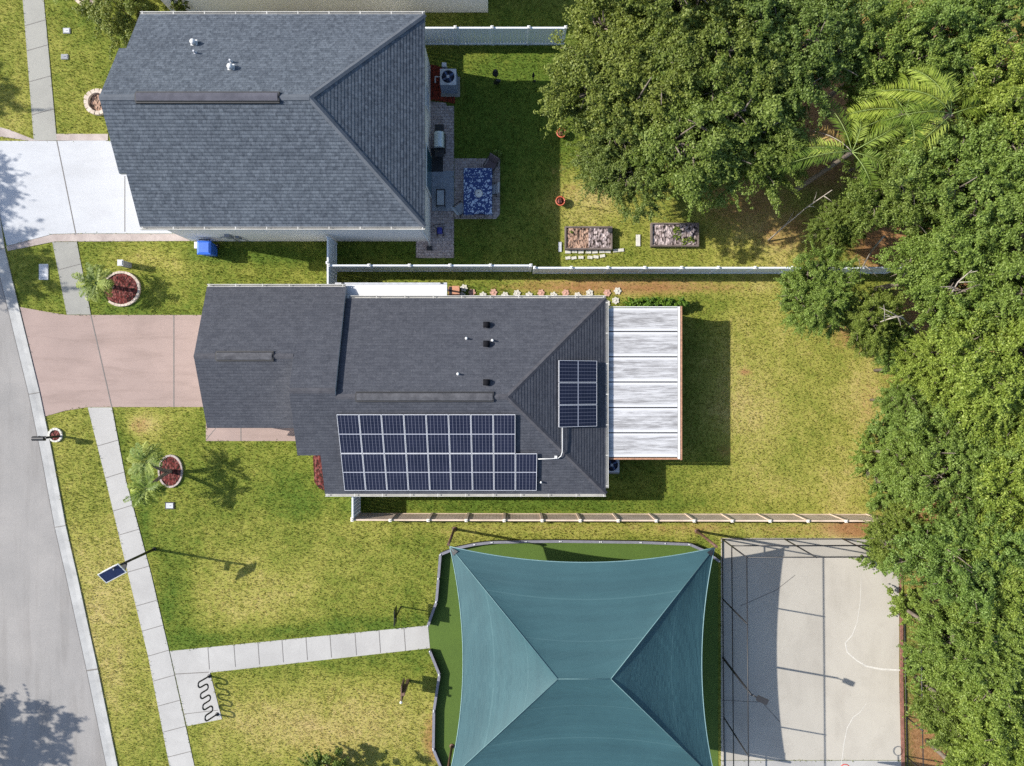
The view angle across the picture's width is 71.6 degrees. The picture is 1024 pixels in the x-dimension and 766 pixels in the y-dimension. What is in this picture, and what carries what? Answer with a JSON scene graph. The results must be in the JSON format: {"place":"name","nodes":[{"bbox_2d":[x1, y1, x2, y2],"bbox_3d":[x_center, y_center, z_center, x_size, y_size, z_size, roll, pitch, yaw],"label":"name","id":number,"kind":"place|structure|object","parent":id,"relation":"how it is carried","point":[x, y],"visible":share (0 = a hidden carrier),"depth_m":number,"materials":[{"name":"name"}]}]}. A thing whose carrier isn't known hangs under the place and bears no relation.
{"place":"outdoors","nodes":[
{"label":"outdoors","id":0,"kind":"place"},
{"bbox_2d":[23,0,56,139],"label":"sidewalk","id":1,"kind":"structure","parent":0,"point":[41,97],"depth_m":35.98,"materials":[{"name":"concrete"}]},
{"bbox_2d":[0,281,105,765],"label":"road","id":2,"kind":"structure","parent":0,"point":[47,715],"depth_m":35.99,"materials":[{"name":"grey asphalt"}]},
{"bbox_2d":[52,242,90,314],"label":"sidewalk","id":3,"kind":"structure","parent":0,"point":[68,260],"depth_m":35.98,"materials":[{"name":"concrete"}]},
{"bbox_2d":[0,141,173,245],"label":"driveway","id":4,"kind":"structure","parent":0,"point":[47,188],"depth_m":35.99,"materials":[{"name":"white concrete"}]},
{"bbox_2d":[20,307,202,415],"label":"driveway","id":5,"kind":"structure","parent":0,"point":[81,361],"depth_m":35.99,"materials":[{"name":"pink concrete"}]},
{"bbox_2d":[88,407,193,765],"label":"sidewalk","id":6,"kind":"structure","parent":0,"point":[176,738],"depth_m":35.98,"materials":[{"name":"concrete"}]},
{"bbox_2d":[416,101,453,257],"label":"paver path","id":7,"kind":"structure","parent":0,"point":[441,113],"depth_m":35.99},
{"bbox_2d":[431,148,442,171],"bbox_3d":[-3.803,-11.307,35.976,0.620,0.018,1.200,0,90,0],"label":"grill mat","id":8,"kind":"object","parent":7,"relation":"on","point":[437,164],"visible":0.57,"depth_m":35.97,"materials":[{"name":"black plastic"}]},
{"bbox_2d":[434,124,445,156],"bbox_3d":[-3.571,-12.017,35.456,0.578,1.084,1.600,0,90,0],"label":"barbecue grill","id":9,"kind":"object","parent":7,"relation":"on","point":[439,141],"visible":1,"depth_m":35.08,"materials":[{"name":"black metal"}]},
{"bbox_2d":[454,158,499,218],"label":"patio paving","id":10,"kind":"structure","parent":0,"point":[460,164],"depth_m":35.98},
{"bbox_2d":[483,153,498,171],"bbox_3d":[-1.029,-10.959,35.500,0.630,0.952,0.647,32,90,0],"label":"patio chair","id":11,"kind":"object","parent":10,"relation":"on","point":[492,162],"visible":0.91,"depth_m":35.48,"materials":[{"name":"black metal"}]},
{"bbox_3d":[-1.699,-9.532,35.623,1.320,0.715,2.200,0,90,0],"label":"dining table","id":12,"kind":"object","parent":10,"relation":"on","visible":0},
{"bbox_2d":[463,168,492,214],"bbox_3d":[-1.698,-9.532,35.325,1.464,0.151,2.354,0,90,0],"label":"tablecloth","id":13,"kind":"object","parent":12,"relation":"on","point":[475,179],"visible":0.98,"depth_m":35.25,"materials":[{"name":"blue fabric"}]},
{"bbox_2d":[0,0,1023,765],"bbox_3d":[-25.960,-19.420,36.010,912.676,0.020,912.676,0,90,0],"label":"ground","id":14,"kind":"structure","parent":0,"point":[654,284],"depth_m":36.01,"materials":[{"name":"green plant"}]},
{"bbox_2d":[39,264,48,279],"bbox_3d":[-23.730,-5.628,35.964,0.460,0.081,0.800,0,90,0],"label":"utility cover","id":15,"kind":"object","parent":14,"relation":"on","point":[43,271],"visible":1,"depth_m":35.94,"materials":[{"name":"grey metal"}]},
{"bbox_2d":[0,127,107,140],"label":"driveway border","id":16,"kind":"object","parent":14,"relation":"on","point":[6,133],"visible":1,"depth_m":35.98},
{"bbox_2d":[48,428,62,441],"bbox_3d":[-23.120,2.630,35.958,0.720,0.124,0.740,0,90,0],"label":"planting bed","id":17,"kind":"object","parent":14,"relation":"on","point":[54,431],"visible":0.94,"depth_m":35.93,"materials":[{"name":"white stone"}]},
{"bbox_2d":[0,218,117,765],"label":"kerb","id":18,"kind":"structure","parent":14,"relation":"on","point":[58,518],"depth_m":35.98,"materials":[{"name":"concrete"}]},
{"bbox_2d":[84,88,103,115],"bbox_3d":[-20.946,-14.203,35.905,1.322,0.230,1.320,0,90,0],"label":"planting bed","id":19,"kind":"object","parent":14,"relation":"on","point":[92,104],"visible":0.66,"depth_m":35.85,"materials":[{"name":"white stone"}]},
{"bbox_2d":[6,234,189,250],"bbox_3d":[-20.982,-7.302,36.015,9.325,0.070,0.715,-3,90,0],"label":"driveway border","id":20,"kind":"object","parent":14,"relation":"on","point":[98,237],"visible":0.89,"depth_m":35.98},
{"bbox_2d":[72,0,159,59],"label":"shrub","id":21,"kind":"object","parent":14,"relation":"on","point":[101,18],"visible":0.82,"depth_m":34.52,"materials":[{"name":"green plant"}]},
{"bbox_2d":[105,271,140,306],"bbox_3d":[-19.746,-4.766,35.947,1.883,0.146,1.805,0,90,0],"label":"planting bed","id":22,"kind":"object","parent":14,"relation":"on","point":[126,291],"visible":0.93,"depth_m":35.94,"materials":[{"name":"stone"}]},
{"bbox_2d":[71,262,114,302],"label":"palm tree","id":23,"kind":"object","parent":22,"relation":"on","point":[93,274],"visible":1,"depth_m":34.38,"materials":[{"name":"green plant"}]},
{"bbox_2d":[97,547,155,582],"bbox_3d":[-18.283,8.693,34.125,1.070,3.750,0.567,-28,90,0],"label":"street light","id":24,"kind":"object","parent":14,"relation":"on","point":[111,573],"visible":1,"depth_m":32.51,"materials":[{"name":"black metal"}]},
{"bbox_2d":[158,454,182,487],"bbox_3d":[-17.292,4.463,35.958,1.250,0.123,1.690,0,90,0],"label":"planting bed","id":25,"kind":"object","parent":14,"relation":"on","point":[175,476],"visible":0.77,"depth_m":35.94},
{"bbox_2d":[123,441,171,506],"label":"palm tree","id":26,"kind":"object","parent":25,"relation":"on","point":[151,455],"visible":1,"depth_m":33.79,"materials":[{"name":"green plant"}]},
{"bbox_2d":[169,0,191,10],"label":"shrub","id":27,"kind":"object","parent":14,"relation":"on","point":[178,6],"visible":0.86,"depth_m":34.98,"materials":[{"name":"green plant"}]},
{"bbox_2d":[197,239,218,255],"bbox_3d":[-15.161,-6.709,35.445,0.680,1.110,0.762,0,90,0],"label":"wheelie bin","id":28,"kind":"object","parent":14,"relation":"on","point":[207,248],"visible":1,"depth_m":34.92,"materials":[{"name":"blue plastic"}]},
{"bbox_2d":[206,425,294,440],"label":"front walk","id":29,"kind":"structure","parent":14,"relation":"on","point":[249,434],"depth_m":35.99,"materials":[{"name":"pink concrete"}]},
{"bbox_2d":[99,11,431,250],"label":"house","id":30,"kind":"structure","parent":14,"relation":"on","point":[238,126],"depth_m":30.29,"materials":[{"name":"grey"}]},
{"bbox_2d":[170,625,429,725],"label":"footpath","id":31,"kind":"structure","parent":14,"relation":"on","point":[193,668],"depth_m":35.98,"materials":[{"name":"concrete"}]},
{"bbox_2d":[197,674,218,721],"bbox_3d":[-15.225,15.839,35.576,0.373,0.871,2.170,-12,90,0],"label":"bike rack","id":32,"kind":"object","parent":31,"relation":"on","point":[211,706],"visible":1,"depth_m":35.50,"materials":[{"name":"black metal"}]},
{"bbox_2d":[313,455,324,490],"bbox_3d":[-9.406,4.487,36.000,1.369,0.060,1.978,0,90,0],"label":"mulch bed","id":33,"kind":"object","parent":14,"relation":"on","point":[318,475],"visible":0.39,"depth_m":35.97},
{"bbox_2d":[297,746,348,765],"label":"shrub","id":34,"kind":"object","parent":14,"relation":"on","point":[320,760],"visible":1,"depth_m":34.73,"materials":[{"name":"green plant"}]},
{"bbox_2d":[161,0,487,12],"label":"house","id":35,"kind":"structure","parent":14,"relation":"on","point":[452,6],"depth_m":35.33,"materials":[{"name":"paint"}]},
{"bbox_2d":[326,235,336,283],"bbox_3d":[-8.904,-5.806,35.087,0.140,1.825,2.624,0,90,0],"label":"fence","id":36,"kind":"object","parent":14,"relation":"on","point":[331,258],"visible":0.69,"depth_m":34.97,"materials":[{"name":"white plastic"}]},
{"bbox_2d":[351,497,360,519],"bbox_3d":[-7.707,5.801,35.087,0.140,1.825,1.600,0,90,0],"label":"fence","id":37,"kind":"object","parent":14,"relation":"on","point":[356,506],"visible":0.57,"depth_m":34.95,"materials":[{"name":"white plastic"}]},
{"bbox_2d":[194,284,608,496],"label":"house","id":38,"kind":"structure","parent":14,"relation":"on","point":[468,396],"depth_m":32.72,"materials":[{"name":"grey"}]},
{"bbox_2d":[335,282,448,301],"bbox_3d":[-5.777,-4.331,34.917,5.348,2.165,0.928,0,90,0],"label":"lean to","id":39,"kind":"object","parent":38,"relation":"attached to","point":[398,289],"visible":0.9,"depth_m":33.90,"materials":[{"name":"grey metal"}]},
{"bbox_2d":[327,264,531,271],"bbox_3d":[-3.968,-5.679,35.087,9.901,1.825,0.140,0,90,0],"label":"fence","id":40,"kind":"object","parent":14,"relation":"on","point":[425,268],"visible":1,"depth_m":35.14,"materials":[{"name":"white plastic"}]},
{"bbox_2d":[430,64,454,103],"bbox_3d":[-3.575,-15.161,36.010,1.369,0.080,2.028,0,90,0],"label":"mulch bed","id":41,"kind":"object","parent":14,"relation":"on","point":[435,91],"visible":0.45,"depth_m":35.97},
{"bbox_2d":[434,62,459,96],"bbox_3d":[-3.256,-15.139,35.432,1.245,1.135,1.280,0,90,0],"label":"air conditioner","id":42,"kind":"object","parent":41,"relation":"on","point":[450,82],"visible":1,"depth_m":34.98,"materials":[{"name":"metal"}]},
{"bbox_2d":[432,171,453,210],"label":"patio slab","id":43,"kind":"structure","parent":14,"relation":"on","point":[443,180],"depth_m":35.97,"materials":[{"name":"grey concrete"}]},
{"bbox_2d":[436,189,445,207],"bbox_3d":[-3.575,-9.279,35.749,0.460,0.449,0.850,0,90,0],"label":"side table","id":44,"kind":"object","parent":43,"relation":"on","point":[440,197],"visible":1,"depth_m":35.55,"materials":[{"name":"black metal"}]},
{"bbox_2d":[425,25,566,45],"bbox_3d":[-0.963,-17.163,35.087,7.239,1.825,0.140,0,90,0],"label":"fence","id":45,"kind":"object","parent":14,"relation":"on","point":[436,35],"visible":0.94,"depth_m":35.04,"materials":[{"name":"white plastic"}]},
{"bbox_2d":[428,542,717,765],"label":"playground turf","id":46,"kind":"structure","parent":14,"relation":"on","point":[445,634],"depth_m":35.99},
{"bbox_2d":[429,648,442,765],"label":"playground edging","id":47,"kind":"object","parent":46,"relation":"on","point":[434,750],"visible":1,"depth_m":35.66,"materials":[{"name":"black plastic"}]},
{"bbox_2d":[427,539,720,626],"bbox_3d":[2.721,8.871,35.815,15.130,0.370,3.608,-12,90,0],"label":"playground edging","id":48,"kind":"object","parent":46,"relation":"on","point":[559,541],"visible":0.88,"depth_m":35.66,"materials":[{"name":"grey concrete"}]},
{"bbox_2d":[447,526,717,765],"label":"shade sail","id":49,"kind":"object","parent":46,"relation":"on","point":[582,663],"visible":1,"depth_m":32.00,"materials":[{"name":"teal fabric"}]},
{"bbox_2d":[564,226,611,250],"bbox_3d":[3.853,-7.301,35.860,2.383,0.320,1.166,0,90,0],"label":"raised bed","id":50,"kind":"object","parent":14,"relation":"on","point":[600,237],"visible":1,"depth_m":35.76,"materials":[{"name":"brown wood"}]},
{"bbox_2d":[351,512,873,522],"bbox_3d":[5.121,6.642,35.087,25.796,1.825,0.140,0,90,0],"label":"fence","id":51,"kind":"object","parent":14,"relation":"on","point":[655,517],"visible":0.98,"depth_m":35.02,"materials":[{"name":"beige plastic"}]},
{"bbox_2d":[608,457,618,473],"bbox_3d":[4.974,4.116,35.557,0.920,0.885,0.960,0,90,0],"label":"air conditioner","id":52,"kind":"object","parent":14,"relation":"on","point":[613,466],"visible":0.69,"depth_m":35.16,"materials":[{"name":"metal"}]},
{"bbox_2d":[559,89,694,224],"bbox_3d":[4.875,-10.537,32.856,6.700,6.376,6.061,27,90,0],"label":"oak tree","id":53,"kind":"object","parent":14,"relation":"on","point":[602,164],"visible":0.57,"depth_m":31.31,"materials":[{"name":"green plant"}]},
{"bbox_2d":[623,297,644,305],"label":"hedge shrub","id":54,"kind":"object","parent":14,"relation":"on","point":[636,302],"visible":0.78,"depth_m":35.29,"materials":[{"name":"green plant"}]},
{"bbox_2d":[533,0,742,157],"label":"oak tree","id":55,"kind":"object","parent":14,"relation":"on","point":[594,58],"visible":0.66,"depth_m":29.86,"materials":[{"name":"green plant"}]},
{"bbox_2d":[650,223,698,247],"bbox_3d":[8.201,-7.466,35.860,2.408,0.320,1.192,0,90,0],"label":"raised bed","id":56,"kind":"object","parent":14,"relation":"on","point":[661,235],"visible":0.99,"depth_m":35.77,"materials":[{"name":"grey stone"}]},
{"bbox_2d":[665,296,689,307],"bbox_3d":[8.191,-3.927,35.572,1.442,0.950,0.838,0,90,0],"label":"hedge shrub","id":57,"kind":"object","parent":14,"relation":"on","point":[682,302],"visible":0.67,"depth_m":35.31,"materials":[{"name":"green plant"}]},
{"bbox_2d":[581,0,816,111],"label":"oak tree","id":58,"kind":"object","parent":14,"relation":"on","point":[679,23],"visible":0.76,"depth_m":28.82,"materials":[{"name":"green plant"}]},
{"bbox_2d":[616,0,809,221],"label":"oak tree","id":59,"kind":"object","parent":14,"relation":"on","point":[691,179],"visible":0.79,"depth_m":29.67,"materials":[{"name":"green plant"}]},
{"bbox_2d":[532,266,900,273],"bbox_3d":[9.976,-5.577,35.112,17.912,1.775,0.140,0,90,0],"label":"fence","id":60,"kind":"object","parent":14,"relation":"on","point":[670,270],"visible":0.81,"depth_m":35.12,"materials":[{"name":"white plastic"}]},
{"bbox_2d":[691,98,832,199],"bbox_3d":[10.511,-10.804,32.727,5.570,6.648,6.187,-13,90,0],"label":"oak tree","id":61,"kind":"object","parent":14,"relation":"on","point":[745,170],"visible":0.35,"depth_m":30.50,"materials":[{"name":"green plant"}]},
{"bbox_2d":[698,0,893,139],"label":"oak tree","id":62,"kind":"object","parent":14,"relation":"on","point":[822,20],"visible":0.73,"depth_m":28.91,"materials":[{"name":"green plant"}]},
{"bbox_2d":[721,538,900,764],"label":"court slab","id":63,"kind":"structure","parent":14,"relation":"on","point":[823,658],"depth_m":35.99,"materials":[{"name":"concrete"}]},
{"bbox_2d":[722,540,748,765],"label":"chain link fence","id":64,"kind":"object","parent":63,"relation":"on","point":[734,734],"visible":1,"depth_m":34.38,"materials":[{"name":"black metal"}]},
{"bbox_2d":[722,657,768,704],"bbox_3d":[11.012,14.063,33.785,0.798,4.430,0.240,24,90,0],"label":"court light","id":65,"kind":"object","parent":63,"relation":"on","point":[761,699],"visible":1,"depth_m":31.97,"materials":[{"name":"black metal"}]},
{"bbox_2d":[722,538,873,557],"bbox_3d":[15.211,7.897,34.080,9.197,3.840,0.070,0,90,0],"label":"chain link fence","id":66,"kind":"object","parent":63,"relation":"on","point":[814,556],"visible":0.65,"depth_m":34.48,"materials":[{"name":"black metal"}]},
{"bbox_2d":[721,760,900,765],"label":"court slab","id":67,"kind":"structure","parent":14,"relation":"on","point":[816,763],"depth_m":35.98,"materials":[{"name":"concrete"}]},
{"bbox_2d":[770,238,868,343],"bbox_3d":[13.805,-4.124,33.211,4.378,5.667,4.589,11,90,0],"label":"tree","id":68,"kind":"object","parent":14,"relation":"on","point":[820,283],"visible":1,"depth_m":31.14,"materials":[{"name":"green plant"}]},
{"bbox_2d":[800,194,866,254],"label":"tree","id":69,"kind":"object","parent":14,"relation":"on","point":[827,225],"visible":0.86,"depth_m":31.62,"materials":[{"name":"green plant"}]},
{"bbox_2d":[770,97,905,209],"bbox_3d":[14.290,-10.088,32.624,5.325,6.852,4.278,22,90,0],"label":"palm tree","id":70,"kind":"object","parent":14,"relation":"on","point":[832,164],"visible":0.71,"depth_m":29.69,"materials":[{"name":"green plant"}]},
{"bbox_2d":[836,94,900,168],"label":"tree","id":71,"kind":"object","parent":14,"relation":"on","point":[847,144],"visible":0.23,"depth_m":31.84,"materials":[{"name":"green plant"}]},
{"bbox_2d":[847,430,890,478],"bbox_3d":[17.866,3.552,35.172,2.324,1.757,2.446,0,90,0],"label":"bush","id":72,"kind":"object","parent":14,"relation":"on","point":[861,457],"visible":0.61,"depth_m":34.85,"materials":[{"name":"green plant"}]},
{"bbox_2d":[827,273,912,362],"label":"tree","id":73,"kind":"object","parent":14,"relation":"on","point":[860,324],"visible":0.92,"depth_m":31.30,"materials":[{"name":"green plant"}]},
{"bbox_2d":[849,529,898,576],"bbox_3d":[18.265,8.382,35.117,2.322,1.859,2.422,26,90,0],"label":"bush","id":74,"kind":"object","parent":14,"relation":"on","point":[866,561],"visible":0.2,"depth_m":34.98,"materials":[{"name":"green plant"}]},
{"bbox_2d":[859,408,902,444],"bbox_3d":[18.354,2.350,35.120,2.233,1.865,2.196,-35,90,0],"label":"bush","id":75,"kind":"object","parent":14,"relation":"on","point":[877,429],"visible":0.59,"depth_m":34.80,"materials":[{"name":"green plant"}]},
{"bbox_2d":[863,472,903,513],"bbox_3d":[18.582,5.344,35.177,2.230,1.743,2.252,0,90,0],"label":"bush","id":76,"kind":"object","parent":14,"relation":"on","point":[878,500],"visible":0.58,"depth_m":34.99,"materials":[{"name":"green plant"}]},
{"bbox_2d":[830,71,944,171],"bbox_3d":[16.422,-11.099,32.420,4.874,7.261,5.004,0,90,0],"label":"palm tree","id":77,"kind":"object","parent":14,"relation":"on","point":[886,112],"visible":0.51,"depth_m":29.39,"materials":[{"name":"green plant"}]},
{"bbox_2d":[823,0,960,125],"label":"tree","id":78,"kind":"object","parent":14,"relation":"on","point":[884,20],"visible":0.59,"depth_m":29.45,"materials":[{"name":"green plant"}]},
{"bbox_2d":[859,323,927,376],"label":"tree","id":79,"kind":"object","parent":14,"relation":"on","point":[901,334],"visible":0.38,"depth_m":32.06,"materials":[{"name":"green plant"}]},
{"bbox_2d":[855,496,935,577],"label":"tree","id":80,"kind":"object","parent":14,"relation":"on","point":[886,524],"visible":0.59,"depth_m":31.26,"materials":[{"name":"green plant"}]},
{"bbox_2d":[847,94,952,173],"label":"tree","id":81,"kind":"object","parent":14,"relation":"on","point":[881,147],"visible":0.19,"depth_m":29.99,"materials":[{"name":"green plant"}]},
{"bbox_2d":[900,558,904,765],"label":"court kerb","id":82,"kind":"structure","parent":14,"relation":"on","point":[902,710],"depth_m":35.94,"materials":[{"name":"grey concrete"}]},
{"bbox_2d":[882,583,929,625],"bbox_3d":[19.583,11.013,35.192,2.086,1.712,2.060,0,90,0],"label":"bush","id":83,"kind":"object","parent":14,"relation":"on","point":[900,602],"visible":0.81,"depth_m":34.85,"materials":[{"name":"green plant"}]},
{"bbox_2d":[863,411,953,495],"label":"tree","id":84,"kind":"object","parent":14,"relation":"on","point":[895,460],"visible":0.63,"depth_m":30.83,"materials":[{"name":"green plant"}]},
{"bbox_2d":[870,380,947,430],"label":"tree","id":85,"kind":"object","parent":14,"relation":"on","point":[903,396],"visible":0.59,"depth_m":31.84,"materials":[{"name":"green plant"}]},
{"bbox_2d":[837,111,984,239],"bbox_3d":[16.683,-8.399,32.039,5.208,8.045,5.784,-7,90,0],"label":"tree","id":86,"kind":"object","parent":14,"relation":"on","point":[903,210],"visible":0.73,"depth_m":29.73,"materials":[{"name":"green plant"}]},
{"bbox_2d":[904,609,923,765],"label":"chain link fence","id":87,"kind":"object","parent":14,"relation":"on","point":[909,718],"visible":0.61,"depth_m":35.90,"materials":[{"name":"black metal"}]},
{"bbox_2d":[899,648,940,686],"bbox_3d":[20.333,13.959,35.123,2.339,1.853,2.306,0,90,0],"label":"bush","id":88,"kind":"object","parent":14,"relation":"on","point":[910,670],"visible":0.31,"depth_m":34.85,"materials":[{"name":"green plant"}]},
{"bbox_2d":[902,676,938,725],"bbox_3d":[20.726,15.737,35.164,2.500,1.777,2.487,0,90,0],"label":"bush","id":89,"kind":"object","parent":14,"relation":"on","point":[915,690],"visible":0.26,"depth_m":34.98,"materials":[{"name":"green plant"}]},
{"bbox_2d":[878,55,965,111],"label":"tree","id":90,"kind":"object","parent":14,"relation":"on","point":[945,108],"visible":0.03,"depth_m":31.24,"materials":[{"name":"green plant"}]},
{"bbox_2d":[861,65,986,168],"bbox_3d":[17.409,-11.591,32.088,4.876,7.923,3.496,-31,90,0],"label":"palm tree","id":91,"kind":"object","parent":14,"relation":"on","point":[929,84],"visible":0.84,"depth_m":28.70,"materials":[{"name":"green plant"}]},
{"bbox_2d":[873,326,985,410],"bbox_3d":[18.314,-0.538,32.700,3.784,6.705,3.967,-17,90,0],"label":"tree","id":92,"kind":"object","parent":14,"relation":"on","point":[923,348],"visible":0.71,"depth_m":30.60,"materials":[{"name":"green plant"}]},
{"bbox_2d":[870,0,1023,113],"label":"tree","id":93,"kind":"object","parent":14,"relation":"on","point":[952,15],"visible":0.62,"depth_m":29.16,"materials":[{"name":"green plant"}]},
{"bbox_2d":[872,196,1023,342],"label":"tree","id":94,"kind":"object","parent":14,"relation":"on","point":[923,280],"visible":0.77,"depth_m":29.46,"materials":[{"name":"green plant"}]},
{"bbox_2d":[882,493,1023,626],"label":"tree","id":95,"kind":"object","parent":14,"relation":"on","point":[937,576],"visible":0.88,"depth_m":28.95,"materials":[{"name":"green plant"}]},
{"bbox_2d":[883,390,1023,522],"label":"tree","id":96,"kind":"object","parent":14,"relation":"on","point":[955,486],"visible":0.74,"depth_m":29.55,"materials":[{"name":"green plant"}]},
{"bbox_2d":[885,99,1023,286],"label":"tree","id":97,"kind":"object","parent":14,"relation":"on","point":[960,146],"visible":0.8,"depth_m":28.66,"materials":[{"name":"green plant"}]},
{"bbox_2d":[893,595,1023,694],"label":"tree","id":98,"kind":"object","parent":14,"relation":"on","point":[931,632],"visible":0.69,"depth_m":29.88,"materials":[{"name":"green plant"}]},
{"bbox_2d":[904,675,1023,765],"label":"tree","id":99,"kind":"object","parent":14,"relation":"on","point":[943,704],"visible":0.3,"depth_m":31.33,"materials":[{"name":"green plant"}]},
{"bbox_2d":[907,496,1023,636],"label":"tree","id":100,"kind":"object","parent":14,"relation":"on","point":[1009,589],"visible":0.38,"depth_m":28.79,"materials":[{"name":"green plant"}]},
{"bbox_2d":[908,294,1023,446],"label":"tree","id":101,"kind":"object","parent":14,"relation":"on","point":[1002,401],"visible":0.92,"depth_m":28.73,"materials":[{"name":"green plant"}]},
{"bbox_2d":[912,582,1023,754],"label":"tree","id":102,"kind":"object","parent":14,"relation":"on","point":[968,689],"visible":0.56,"depth_m":29.43,"materials":[{"name":"green plant"}]},
{"bbox_2d":[933,674,1023,765],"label":"tree","id":103,"kind":"object","parent":14,"relation":"on","point":[983,750],"visible":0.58,"depth_m":29.65,"materials":[{"name":"green plant"}]},
{"bbox_2d":[943,8,1023,192],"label":"tree","id":104,"kind":"object","parent":14,"relation":"on","point":[1000,98],"visible":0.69,"depth_m":28.88,"materials":[{"name":"green plant"}]},
{"bbox_2d":[948,417,1023,535],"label":"tree","id":105,"kind":"object","parent":14,"relation":"on","point":[994,477],"visible":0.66,"depth_m":28.85,"materials":[{"name":"green plant"}]},
{"bbox_2d":[952,194,1023,344],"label":"tree","id":106,"kind":"object","parent":14,"relation":"on","point":[1007,299],"visible":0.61,"depth_m":28.67,"materials":[{"name":"green plant"}]},
{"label":"patio floor","id":107,"kind":"structure","parent":0,"visible":0},
{"bbox_2d":[608,306,681,459],"bbox_3d":[6.324,0.000,34.895,3.556,2.210,7.331,0,90,0],"label":"patio cover","id":108,"kind":"object","parent":107,"relation":"on","point":[645,381],"visible":0.94,"depth_m":33.80,"materials":[{"name":"white metal"}]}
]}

